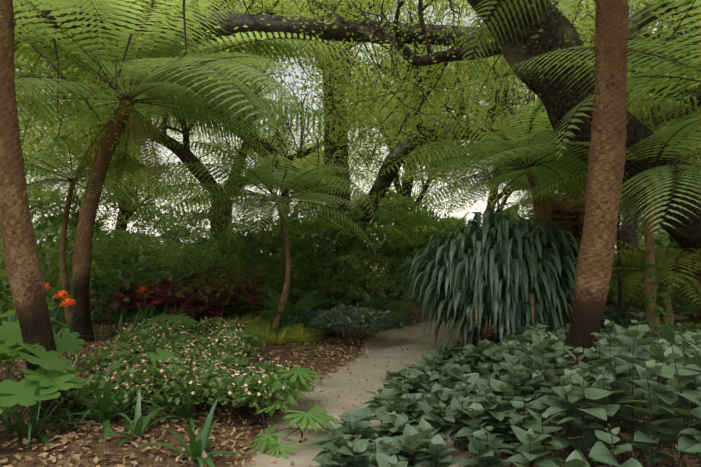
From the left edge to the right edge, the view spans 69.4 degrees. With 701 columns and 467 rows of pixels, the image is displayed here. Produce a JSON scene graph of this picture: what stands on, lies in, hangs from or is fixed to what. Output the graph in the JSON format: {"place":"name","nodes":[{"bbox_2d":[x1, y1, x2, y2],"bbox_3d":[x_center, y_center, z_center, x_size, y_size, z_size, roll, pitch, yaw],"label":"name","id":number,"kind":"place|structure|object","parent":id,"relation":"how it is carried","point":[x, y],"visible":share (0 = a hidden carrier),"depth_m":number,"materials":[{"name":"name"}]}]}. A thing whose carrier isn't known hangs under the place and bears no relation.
{"place":"outdoors","nodes":[
{"label":"outdoors","id":0,"kind":"place"},
{"bbox_2d":[0,259,700,466],"bbox_3d":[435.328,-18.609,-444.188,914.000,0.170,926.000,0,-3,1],"label":"ground","id":1,"kind":"structure","parent":0,"point":[302,455],"depth_m":5.31,"materials":[{"name":"brown soil"}]},
{"bbox_2d":[0,0,80,420],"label":"tree fern trunk","id":2,"kind":"object","parent":1,"relation":"on","point":[23,264],"visible":0.77,"depth_m":4.83,"materials":[{"name":"brown plant"}]},
{"bbox_2d":[13,0,200,59],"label":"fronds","id":3,"kind":"object","parent":2,"relation":"on","point":[86,20],"visible":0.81,"depth_m":6.64,"materials":[{"name":"green plant"}]},
{"bbox_2d":[13,0,200,57],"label":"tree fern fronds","id":4,"kind":"object","parent":3,"relation":"on","point":[104,4],"visible":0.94,"depth_m":6.62,"materials":[{"name":"green plant"}]},
{"bbox_2d":[60,180,74,325],"bbox_3d":[-5.651,0.454,10.228,0.410,3.081,0.225,0,-3,1],"label":"tree fern trunk","id":5,"kind":"object","parent":1,"relation":"on","point":[63,267],"visible":0.73,"depth_m":10.16,"materials":[{"name":"brown plant"}]},
{"bbox_2d":[22,136,179,223],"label":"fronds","id":6,"kind":"object","parent":5,"relation":"on","point":[68,179],"visible":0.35,"depth_m":10.19,"materials":[{"name":"green plant"}]},
{"bbox_2d":[72,185,98,231],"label":"dead fern fronds","id":7,"kind":"object","parent":6,"relation":"on","point":[76,206],"visible":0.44,"depth_m":10.47,"materials":[{"name":"brown plant"}]},
{"bbox_2d":[22,136,183,219],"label":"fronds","id":8,"kind":"object","parent":6,"relation":"on","point":[131,165],"visible":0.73,"depth_m":10.18,"materials":[{"name":"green plant"}]},
{"bbox_2d":[0,287,185,432],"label":"green stems","id":9,"kind":"object","parent":1,"relation":"on","point":[8,377],"visible":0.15,"depth_m":4.58,"materials":[{"name":"green plant"}]},
{"bbox_2d":[45,283,147,306],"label":"orange flowers","id":10,"kind":"object","parent":9,"relation":"on","point":[67,302],"visible":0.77,"depth_m":7.37,"materials":[{"name":"orange plant"}]},
{"bbox_2d":[72,97,134,342],"bbox_3d":[-4.391,-0.245,8.968,1.085,4.337,0.396,-1,-3,11],"label":"tree fern trunk","id":11,"kind":"object","parent":1,"relation":"on","point":[81,270],"visible":0.9,"depth_m":8.87,"materials":[{"name":"brown plant"}]},
{"bbox_2d":[14,0,384,202],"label":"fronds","id":12,"kind":"object","parent":11,"relation":"on","point":[131,97],"visible":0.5,"depth_m":8.61,"materials":[{"name":"green plant"}]},
{"bbox_2d":[71,109,161,197],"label":"dead fern fronds","id":13,"kind":"object","parent":12,"relation":"attached to","point":[137,125],"visible":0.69,"depth_m":8.31,"materials":[{"name":"plant"}]},
{"bbox_2d":[13,0,381,164],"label":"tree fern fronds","id":14,"kind":"object","parent":12,"relation":"attached to","point":[128,64],"visible":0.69,"depth_m":8.31,"materials":[{"name":"green plant"}]},
{"bbox_2d":[0,294,243,466],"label":"strappy-leaved plants","id":15,"kind":"object","parent":1,"relation":"on","point":[200,444],"visible":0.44,"depth_m":4.46,"materials":[{"name":"green plant"}]},
{"bbox_2d":[0,275,340,459],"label":"leaves","id":16,"kind":"object","parent":1,"relation":"on","point":[56,377],"visible":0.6,"depth_m":4.52,"materials":[{"name":"green plant"}]},
{"bbox_2d":[55,319,291,411],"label":"begonia bushes","id":17,"kind":"object","parent":1,"relation":"on","point":[177,339],"visible":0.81,"depth_m":5.49,"materials":[{"name":"green plant"}]},
{"bbox_2d":[75,316,288,399],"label":"small pink flowers","id":18,"kind":"object","parent":17,"relation":"on","point":[224,367],"visible":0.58,"depth_m":5.53,"materials":[{"name":"pink plant"}]},
{"bbox_2d":[0,335,346,466],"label":"fallen twigs","id":19,"kind":"object","parent":1,"relation":"on","point":[156,423],"visible":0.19,"depth_m":4.29,"materials":[{"name":"brown wood"}]},
{"bbox_2d":[66,272,308,442],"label":"dark stems","id":20,"kind":"object","parent":1,"relation":"on","point":[242,418],"visible":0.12,"depth_m":4.91,"materials":[{"name":"green plant"}]},
{"bbox_2d":[107,270,268,317],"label":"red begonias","id":21,"kind":"object","parent":1,"relation":"on","point":[160,292],"visible":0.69,"depth_m":11.31,"materials":[{"name":"red plant"}]},
{"bbox_2d":[193,311,334,345],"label":"yellow grass","id":22,"kind":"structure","parent":1,"relation":"on","point":[290,337],"depth_m":9.27,"materials":[{"name":"plant"}]},
{"bbox_2d":[269,201,291,332],"bbox_3d":[-1.407,0.668,9.904,0.465,2.668,0.274,-1,-3,20],"label":"tree fern trunk","id":23,"kind":"object","parent":1,"relation":"on","point":[285,293],"visible":0.94,"depth_m":9.88,"materials":[{"name":"brown plant"}]},
{"bbox_2d":[116,142,377,272],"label":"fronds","id":24,"kind":"object","parent":23,"relation":"on","point":[275,192],"visible":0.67,"depth_m":9.58,"materials":[{"name":"green plant"}]},
{"bbox_2d":[122,141,376,254],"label":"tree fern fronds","id":25,"kind":"object","parent":24,"relation":"on","point":[274,178],"visible":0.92,"depth_m":9.37,"materials":[{"name":"green plant"}]},
{"bbox_2d":[250,209,273,261],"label":"dead fern fronds","id":26,"kind":"object","parent":24,"relation":"on","point":[265,221],"visible":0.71,"depth_m":9.64,"materials":[{"name":"brown plant"}]},
{"bbox_2d":[244,351,443,466],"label":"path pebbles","id":27,"kind":"object","parent":1,"relation":"on","point":[354,394],"visible":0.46,"depth_m":5.97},
{"bbox_2d":[0,313,699,466],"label":"leaf litter","id":28,"kind":"object","parent":1,"relation":"on","point":[67,439],"visible":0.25,"depth_m":4.41,"materials":[{"name":"brown plant"}]},
{"bbox_2d":[0,0,700,308],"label":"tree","id":29,"kind":"object","parent":1,"relation":"on","point":[393,103],"depth_m":9.28,"materials":[{"name":"green plant"}]},
{"bbox_2d":[499,54,503,230],"bbox_3d":[2.408,-2.140,8.102,0.030,4.381,0.030,3,-4,-44],"label":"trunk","id":30,"kind":"object","parent":29,"relation":"hanging from","point":[501,146],"visible":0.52,"depth_m":8.07,"materials":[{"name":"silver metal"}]},
{"bbox_2d":[383,103,655,233],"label":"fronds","id":31,"kind":"object","parent":29,"relation":"on","point":[521,166],"visible":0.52,"depth_m":9.07,"materials":[{"name":"green plant"}]},
{"bbox_2d":[381,99,657,230],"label":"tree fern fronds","id":32,"kind":"object","parent":31,"relation":"on","point":[523,141],"visible":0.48,"depth_m":8.81,"materials":[{"name":"green plant"}]},
{"bbox_2d":[491,177,553,234],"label":"dead fern fronds","id":33,"kind":"object","parent":31,"relation":"on","point":[540,203],"visible":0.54,"depth_m":9.21,"materials":[{"name":"brown plant"}]},
{"bbox_2d":[462,0,653,86],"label":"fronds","id":34,"kind":"object","parent":29,"relation":"on","point":[507,30],"visible":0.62,"depth_m":5.96,"materials":[{"name":"green plant"}]},
{"bbox_2d":[460,0,638,87],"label":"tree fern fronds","id":35,"kind":"object","parent":34,"relation":"on","point":[510,4],"visible":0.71,"depth_m":5.97,"materials":[{"name":"green plant"}]},
{"bbox_2d":[444,118,700,241],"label":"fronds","id":36,"kind":"object","parent":29,"relation":"on","point":[632,173],"visible":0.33,"depth_m":6.96,"materials":[{"name":"green plant"}]},
{"bbox_2d":[430,0,700,157],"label":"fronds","id":37,"kind":"object","parent":36,"relation":"on","point":[681,78],"visible":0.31,"depth_m":5.96,"materials":[{"name":"green plant"}]},
{"bbox_2d":[430,0,700,159],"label":"tree fern","id":38,"kind":"object","parent":37,"relation":"on","point":[672,67],"visible":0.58,"depth_m":5.88,"materials":[{"name":"green plant"}]},
{"bbox_2d":[446,110,700,233],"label":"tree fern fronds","id":39,"kind":"object","parent":36,"relation":"on","point":[652,173],"visible":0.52,"depth_m":6.47,"materials":[{"name":"green plant"}]},
{"bbox_2d":[631,190,660,243],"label":"dead fern fronds","id":40,"kind":"object","parent":36,"relation":"on","point":[640,211],"visible":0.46,"depth_m":7.28,"materials":[{"name":"brown plant"}]},
{"bbox_2d":[0,182,700,317],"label":"shrubs","id":41,"kind":"object","parent":1,"relation":"on","point":[199,260],"visible":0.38,"depth_m":12.89,"materials":[{"name":"green plant"}]},
{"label":"fern stalks","id":42,"kind":"object","parent":41,"relation":"on","visible":0},
{"bbox_2d":[493,192,623,225],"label":"tree fern fronds","id":43,"kind":"object","parent":42,"relation":"on","point":[513,203],"visible":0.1,"depth_m":13.89,"materials":[{"name":"green plant"}]},
{"bbox_2d":[0,284,700,416],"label":"ground cover plants","id":44,"kind":"object","parent":1,"relation":"on","point":[273,310],"visible":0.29,"depth_m":10.62,"materials":[{"name":"green plant"}]},
{"bbox_2d":[13,284,700,416],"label":"ground fern stipes","id":45,"kind":"object","parent":1,"relation":"on","point":[383,310],"visible":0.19,"depth_m":11.28,"materials":[{"name":"plant"}]},
{"bbox_2d":[386,204,468,299],"bbox_3d":[2.832,0.714,17.340,3.405,3.399,3.809,0,-3,1],"label":"shrub","id":46,"kind":"object","parent":1,"relation":"on","point":[403,248],"depth_m":17.08,"materials":[{"name":"green plant"}]},
{"bbox_2d":[279,304,674,333],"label":"grey round shrubs","id":47,"kind":"object","parent":1,"relation":"on","point":[340,316],"visible":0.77,"depth_m":8.95,"materials":[{"name":"green plant"}]},
{"bbox_2d":[305,319,700,466],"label":"ground cover plants","id":48,"kind":"object","parent":1,"relation":"on","point":[397,452],"depth_m":3.61,"materials":[{"name":"green plant"}]},
{"bbox_2d":[394,209,613,357],"bbox_3d":[2.448,0.959,8.266,3.463,2.677,2.911,0,-3,1],"label":"plant","id":49,"kind":"object","parent":1,"relation":"on","point":[486,267],"visible":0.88,"depth_m":7.46,"materials":[{"name":"green plant"}]},
{"bbox_2d":[420,237,610,341],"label":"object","id":50,"kind":"object","parent":49,"relation":"attached to","point":[531,295],"visible":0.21,"depth_m":7.39,"materials":[{"name":"plant"}]},
{"bbox_2d":[526,167,542,320],"bbox_3d":[3.269,0.373,9.041,0.442,3.153,0.264,-1,-3,21],"label":"tree fern trunk","id":51,"kind":"object","parent":1,"relation":"on","point":[538,214],"visible":0.08,"depth_m":9.02,"materials":[{"name":"brown plant"}]},
{"bbox_2d":[528,195,614,316],"bbox_3d":[4.967,0.500,11.443,1.863,2.908,1.864,0,-3,1],"label":"fan palm skirt","id":52,"kind":"object","parent":1,"relation":"on","point":[570,216],"visible":0.21,"depth_m":10.98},
{"bbox_2d":[481,96,694,325],"bbox_3d":[5.044,-0.646,11.680,4.789,5.601,4.513,0,-3,1],"label":"tree fern","id":53,"kind":"object","parent":1,"relation":"on","point":[509,209],"depth_m":10.77,"materials":[{"name":"green plant"}]},
{"bbox_2d":[561,0,628,399],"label":"tree fern trunk","id":54,"kind":"object","parent":1,"relation":"on","point":[604,184],"visible":0.88,"depth_m":4.96,"materials":[{"name":"brown plant"}]},
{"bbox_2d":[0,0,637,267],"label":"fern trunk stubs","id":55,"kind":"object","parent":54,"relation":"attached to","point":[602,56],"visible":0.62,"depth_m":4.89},
{"bbox_2d":[617,211,622,323],"bbox_3d":[5.129,0.713,9.652,0.140,2.660,0.140,0,-3,1],"label":"trunk","id":56,"kind":"object","parent":1,"relation":"on","point":[619,280],"visible":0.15,"depth_m":9.63,"materials":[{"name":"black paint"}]},
{"bbox_2d":[644,175,661,337],"bbox_3d":[4.243,0.511,7.055,0.288,2.658,0.296,-1,-3,22],"label":"tree fern trunk","id":57,"kind":"object","parent":1,"relation":"on","point":[649,251],"visible":0.6,"depth_m":6.99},
{"bbox_2d":[627,257,700,359],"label":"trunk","id":58,"kind":"object","parent":1,"relation":"on","point":[662,293],"visible":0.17,"depth_m":7.01,"materials":[{"name":"green plant"}]},
{"bbox_2d":[659,274,676,344],"bbox_3d":[5.421,1.277,8.697,0.302,1.262,0.316,1,-3,-20],"label":"tree fern trunk","id":59,"kind":"object","parent":1,"relation":"on","point":[664,306],"visible":0.33,"depth_m":8.66,"materials":[{"name":"brown plant"}]},
{"bbox_2d":[613,239,700,299],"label":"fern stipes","id":60,"kind":"object","parent":59,"relation":"on","point":[676,259],"visible":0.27,"depth_m":8.63,"materials":[{"name":"plant"}]},
{"bbox_2d":[611,240,700,307],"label":"fern fronds","id":61,"kind":"object","parent":60,"relation":"on","point":[658,263],"visible":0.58,"depth_m":8.22,"materials":[{"name":"green plant"}]},
{"bbox_2d":[15,0,698,252],"label":"sky","id":62,"kind":"structure","parent":0,"point":[470,215],"materials":[{"name":"white"}]}
]}

